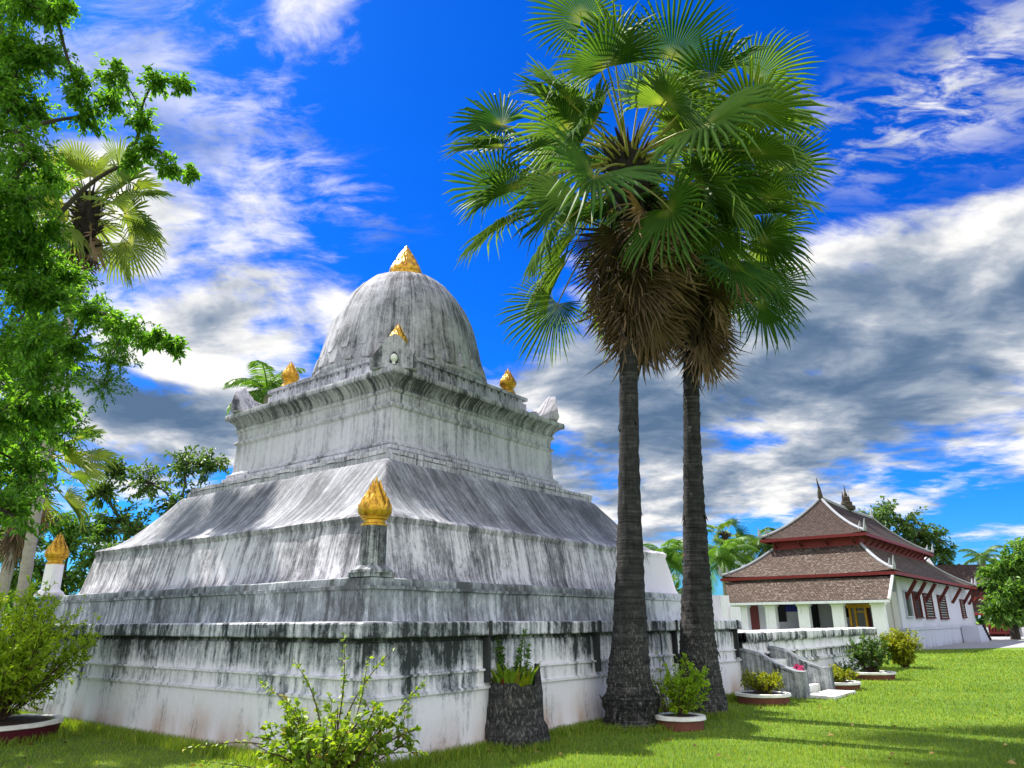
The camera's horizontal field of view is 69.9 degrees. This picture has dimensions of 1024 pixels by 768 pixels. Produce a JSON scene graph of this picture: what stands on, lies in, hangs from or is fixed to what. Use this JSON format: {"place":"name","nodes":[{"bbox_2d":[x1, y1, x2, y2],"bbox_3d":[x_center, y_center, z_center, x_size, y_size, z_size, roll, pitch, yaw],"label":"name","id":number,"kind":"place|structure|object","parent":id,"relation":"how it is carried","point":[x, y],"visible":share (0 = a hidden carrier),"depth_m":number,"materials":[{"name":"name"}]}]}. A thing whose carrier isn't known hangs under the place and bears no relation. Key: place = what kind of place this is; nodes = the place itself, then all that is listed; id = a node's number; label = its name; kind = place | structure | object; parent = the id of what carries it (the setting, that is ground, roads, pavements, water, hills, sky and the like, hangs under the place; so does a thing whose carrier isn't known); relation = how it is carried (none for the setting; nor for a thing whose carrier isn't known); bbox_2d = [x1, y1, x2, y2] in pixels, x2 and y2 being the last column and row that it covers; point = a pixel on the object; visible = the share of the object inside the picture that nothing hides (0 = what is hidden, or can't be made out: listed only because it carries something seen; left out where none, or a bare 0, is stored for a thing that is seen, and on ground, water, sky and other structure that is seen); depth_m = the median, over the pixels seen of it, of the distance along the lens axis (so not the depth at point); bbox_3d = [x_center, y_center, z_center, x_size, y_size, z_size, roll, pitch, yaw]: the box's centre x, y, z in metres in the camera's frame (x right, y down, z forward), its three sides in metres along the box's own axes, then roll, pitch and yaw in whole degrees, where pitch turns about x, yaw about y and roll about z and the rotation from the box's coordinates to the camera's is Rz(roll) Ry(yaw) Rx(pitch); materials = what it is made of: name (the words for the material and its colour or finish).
{"place":"outdoors","nodes":[
{"label":"outdoors","id":0,"kind":"place"},
{"bbox_2d":[0,622,1023,767],"bbox_3d":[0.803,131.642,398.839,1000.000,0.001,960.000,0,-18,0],"label":"ground","id":1,"kind":"structure","parent":0,"point":[742,748],"depth_m":10.40,"materials":[{"name":"green plant"}]},
{"bbox_2d":[0,714,63,744],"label":"round planter","id":2,"kind":"object","parent":1,"relation":"on","point":[19,726],"visible":0.91,"depth_m":10.79,"materials":[{"name":"red paint"}]},
{"bbox_2d":[0,575,102,719],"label":"shrub","id":3,"kind":"object","parent":2,"relation":"on","point":[24,677],"visible":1,"depth_m":11.34,"materials":[{"name":"green plant"}]},
{"bbox_2d":[0,508,119,622],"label":"broadleaf tree","id":4,"kind":"object","parent":1,"relation":"on","point":[71,534],"visible":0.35,"depth_m":24.35,"materials":[{"name":"green plant"}]},
{"bbox_2d":[0,400,121,624],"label":"fan palm","id":5,"kind":"object","parent":1,"relation":"on","point":[12,547],"visible":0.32,"depth_m":19.30,"materials":[{"name":"green plant"}]},
{"bbox_2d":[1,135,175,624],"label":"fan palm","id":6,"kind":"object","parent":1,"relation":"on","point":[89,225],"visible":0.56,"depth_m":19.61,"materials":[{"name":"green plant"}]},
{"bbox_2d":[0,0,202,540],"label":"broadleaf tree","id":7,"kind":"object","parent":1,"relation":"on","point":[31,358],"visible":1,"depth_m":9.61,"materials":[{"name":"green plant"}]},
{"bbox_2d":[78,444,231,570],"bbox_3d":[-16.299,7.555,33.624,7.606,10.194,5.199,4,-18,-12],"label":"broadleaf tree","id":8,"kind":"object","parent":1,"relation":"on","point":[182,467],"visible":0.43,"depth_m":34.02,"materials":[{"name":"green plant"}]},
{"bbox_2d":[223,360,305,414],"bbox_3d":[-10.499,5.152,29.867,3.536,12.231,4.013,0,-18,0],"label":"feather palm","id":9,"kind":"object","parent":1,"relation":"on","point":[265,385],"visible":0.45,"depth_m":31.04,"materials":[{"name":"green plant"}]},
{"bbox_2d":[182,632,427,767],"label":"shrub","id":10,"kind":"object","parent":1,"relation":"on","point":[341,748],"visible":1,"depth_m":7.61,"materials":[{"name":"green plant"}]},
{"bbox_2d":[0,246,743,767],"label":"stupa","id":11,"kind":"object","parent":1,"relation":"on","point":[388,486],"visible":0.95,"depth_m":12.52,"materials":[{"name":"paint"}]},
{"bbox_2d":[1,574,1003,624],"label":"treeline foliage","id":12,"kind":"object","parent":1,"relation":"on","point":[979,620],"visible":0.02,"depth_m":116.71,"materials":[{"name":"green plant"}]},
{"bbox_2d":[485,663,550,750],"bbox_3d":[0.028,4.459,10.166,0.966,1.081,1.003,-15,-23,38],"label":"palm stump","id":13,"kind":"object","parent":1,"relation":"on","point":[515,714],"visible":0.75,"depth_m":9.84,"materials":[{"name":"grey plant"}]},
{"bbox_2d":[491,628,542,686],"bbox_3d":[0.008,3.882,10.329,0.880,0.841,0.873,0,-18,0],"label":"potted plant","id":14,"kind":"object","parent":13,"relation":"on","point":[521,675],"visible":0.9,"depth_m":10.20,"materials":[{"name":"green plant"}]},
{"bbox_2d":[24,694,1016,767],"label":"fallen leaves","id":15,"kind":"object","parent":1,"relation":"on","point":[1011,761],"visible":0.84,"depth_m":9.05,"materials":[{"name":"brown plant"}]},
{"bbox_2d":[440,0,830,731],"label":"fan palm","id":16,"kind":"object","parent":1,"relation":"on","point":[636,296],"visible":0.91,"depth_m":13.52,"materials":[{"name":"green plant"}]},
{"bbox_2d":[643,539,683,586],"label":"feather palm","id":17,"kind":"object","parent":1,"relation":"on","point":[673,552],"visible":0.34,"depth_m":43.93,"materials":[{"name":"green plant"}]},
{"bbox_2d":[654,712,705,731],"bbox_3d":[2.643,5.314,11.519,0.814,0.251,0.808,0,-18,0],"label":"round planter","id":18,"kind":"object","parent":1,"relation":"on","point":[691,722],"visible":0.88,"depth_m":11.23,"materials":[{"name":"brick"}]},
{"bbox_2d":[650,653,693,711],"bbox_3d":[2.688,5.259,12.805,0.925,1.113,0.803,0,-18,0],"label":"shrub","id":19,"kind":"object","parent":18,"relation":"on","point":[657,683],"visible":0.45,"depth_m":12.78,"materials":[{"name":"green plant"}]},
{"bbox_2d":[656,653,711,714],"bbox_3d":[2.737,4.799,11.726,0.855,0.964,0.950,0,-18,0],"label":"shrub","id":20,"kind":"object","parent":18,"relation":"on","point":[690,685],"visible":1,"depth_m":11.55,"materials":[{"name":"green plant"}]},
{"bbox_2d":[555,103,838,717],"bbox_3d":[3.995,-0.146,15.062,6.219,12.864,5.632,-13,-22,33],"label":"fan palm","id":21,"kind":"object","parent":1,"relation":"on","point":[706,354],"visible":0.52,"depth_m":14.80,"materials":[{"name":"green plant"}]},
{"bbox_2d":[682,536,759,594],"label":"feather palm","id":22,"kind":"object","parent":1,"relation":"on","point":[727,557],"visible":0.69,"depth_m":49.64,"materials":[{"name":"green plant"}]},
{"bbox_2d":[707,517,749,606],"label":"fan palm","id":23,"kind":"object","parent":1,"relation":"on","point":[725,534],"visible":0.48,"depth_m":56.86,"materials":[{"name":"green plant"}]},
{"bbox_2d":[740,527,778,566],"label":"feather palm","id":24,"kind":"object","parent":1,"relation":"on","point":[761,547],"visible":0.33,"depth_m":58.12,"materials":[{"name":"green plant"}]},
{"bbox_2d":[735,690,790,705],"bbox_3d":[5.154,6.445,15.037,1.114,0.250,1.110,0,-18,0],"label":"round planter","id":25,"kind":"object","parent":1,"relation":"on","point":[750,697],"visible":0.87,"depth_m":14.64,"materials":[{"name":"concrete"}]},
{"bbox_2d":[740,667,784,693],"bbox_3d":[5.165,6.159,15.140,0.899,0.549,0.994,-7,-19,20],"label":"shrub","id":26,"kind":"object","parent":25,"relation":"in","point":[759,683],"visible":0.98,"depth_m":15.04,"materials":[{"name":"yellow plant"}]},
{"bbox_2d":[740,646,855,699],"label":"garden staircase","id":27,"kind":"structure","parent":1,"relation":"on","point":[814,678],"depth_m":16.70,"materials":[{"name":"weathered plaster"},{"name":"grey stone"}]},
{"bbox_2d":[793,664,803,670],"bbox_3d":[6.583,6.631,16.939,0.335,0.317,0.418,0,-18,0],"label":"cloth","id":28,"kind":"object","parent":27,"relation":"on","point":[797,666],"visible":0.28,"depth_m":16.87,"materials":[{"name":"pink fabric"}]},
{"bbox_2d":[738,627,876,670],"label":"terrace wall","id":29,"kind":"structure","parent":1,"relation":"on","point":[825,647],"depth_m":21.02,"materials":[{"name":"paint"}]},
{"bbox_2d":[834,680,860,689],"bbox_3d":[7.974,7.418,18.041,1.173,0.229,1.171,0,-18,0],"label":"round planter","id":30,"kind":"object","parent":1,"relation":"on","point":[849,685],"visible":0.45,"depth_m":17.55,"materials":[{"name":"concrete"}]},
{"bbox_2d":[829,664,860,681],"bbox_3d":[7.994,7.160,18.161,1.258,0.522,1.109,15,-24,-39],"label":"shrub","id":31,"kind":"object","parent":30,"relation":"in","point":[839,675],"visible":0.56,"depth_m":17.92,"materials":[{"name":"yellow plant"}]},
{"bbox_2d":[835,656,860,673],"bbox_3d":[10.079,8.447,21.937,0.744,0.634,0.892,0,-18,0],"label":"shrub","id":32,"kind":"object","parent":1,"relation":"on","point":[846,667],"visible":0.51,"depth_m":21.93,"materials":[{"name":"green plant"}]},
{"bbox_2d":[718,478,991,648],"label":"temple hall","id":33,"kind":"structure","parent":1,"relation":"on","point":[826,563],"depth_m":44.83,"materials":[{"name":"brown tile"}]},
{"bbox_2d":[749,605,759,629],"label":"doorway","id":34,"kind":"structure","parent":33,"relation":"in","point":[754,614],"depth_m":46.04,"materials":[{"name":"red wood"}]},
{"bbox_2d":[777,604,786,621],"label":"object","id":35,"kind":"structure","parent":33,"relation":"in","point":[781,607],"depth_m":45.09,"materials":[{"name":"black"}]},
{"bbox_2d":[811,604,820,627],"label":"doorway","id":36,"kind":"structure","parent":33,"relation":"in","point":[814,608],"depth_m":43.84,"materials":[{"name":"black"}]},
{"bbox_2d":[902,590,915,617],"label":"window","id":37,"kind":"structure","parent":33,"relation":"in","point":[908,605],"depth_m":44.27,"materials":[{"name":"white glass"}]},
{"bbox_2d":[911,591,924,617],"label":"window","id":38,"kind":"structure","parent":33,"relation":"in","point":[917,605],"depth_m":46.14,"materials":[{"name":"red wood"}]},
{"bbox_2d":[922,593,936,618],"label":"window","id":39,"kind":"structure","parent":33,"relation":"in","point":[928,606],"depth_m":48.75,"materials":[{"name":"red wood"}]},
{"bbox_2d":[936,595,950,619],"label":"window","id":40,"kind":"structure","parent":33,"relation":"in","point":[943,610],"depth_m":52.33,"materials":[{"name":"red wood"}]},
{"bbox_2d":[959,599,967,617],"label":"window","id":41,"kind":"structure","parent":33,"relation":"in","point":[963,610],"depth_m":58.59,"materials":[{"name":"red wood"}]},
{"bbox_2d":[851,670,895,680],"bbox_3d":[10.358,8.376,21.063,1.274,0.250,1.272,0,-18,0],"label":"round planter","id":42,"kind":"object","parent":1,"relation":"on","point":[878,675],"visible":0.7,"depth_m":20.58,"materials":[{"name":"concrete"}]},
{"bbox_2d":[845,632,891,671],"bbox_3d":[10.444,7.818,21.300,1.236,1.178,1.271,15,-23,-38],"label":"shrub","id":43,"kind":"object","parent":42,"relation":"in","point":[871,656],"visible":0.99,"depth_m":21.12,"materials":[{"name":"green plant"}]},
{"bbox_2d":[877,625,923,667],"bbox_3d":[13.833,9.349,26.078,1.622,1.439,1.611,8,-20,-24],"label":"shrub","id":44,"kind":"object","parent":1,"relation":"on","point":[901,648],"visible":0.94,"depth_m":25.85,"materials":[{"name":"yellow plant"}]},
{"bbox_2d":[858,495,960,565],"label":"broadleaf tree","id":45,"kind":"object","parent":1,"relation":"on","point":[912,533],"visible":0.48,"depth_m":82.01,"materials":[{"name":"green plant"}]},
{"bbox_2d":[924,557,1023,636],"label":"monastery house","id":46,"kind":"structure","parent":1,"relation":"on","point":[965,572],"depth_m":76.91,"materials":[{"name":"red wood"}]},
{"bbox_2d":[957,545,1003,564],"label":"feather palm","id":47,"kind":"object","parent":1,"relation":"on","point":[983,557],"visible":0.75,"depth_m":92.31,"materials":[{"name":"green plant"}]},
{"bbox_2d":[974,536,1023,638],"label":"broadleaf tree","id":48,"kind":"object","parent":1,"relation":"on","point":[1005,604],"visible":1,"depth_m":62.56,"materials":[{"name":"green plant"}]},
{"bbox_2d":[0,0,1023,624],"label":"sky","id":49,"kind":"structure","parent":0,"point":[315,131],"materials":[{"name":"blue"}]},
{"bbox_2d":[916,636,1023,649],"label":"path","id":50,"kind":"structure","parent":0,"point":[1002,642],"depth_m":49.36,"materials":[{"name":"grey concrete"}]}
]}

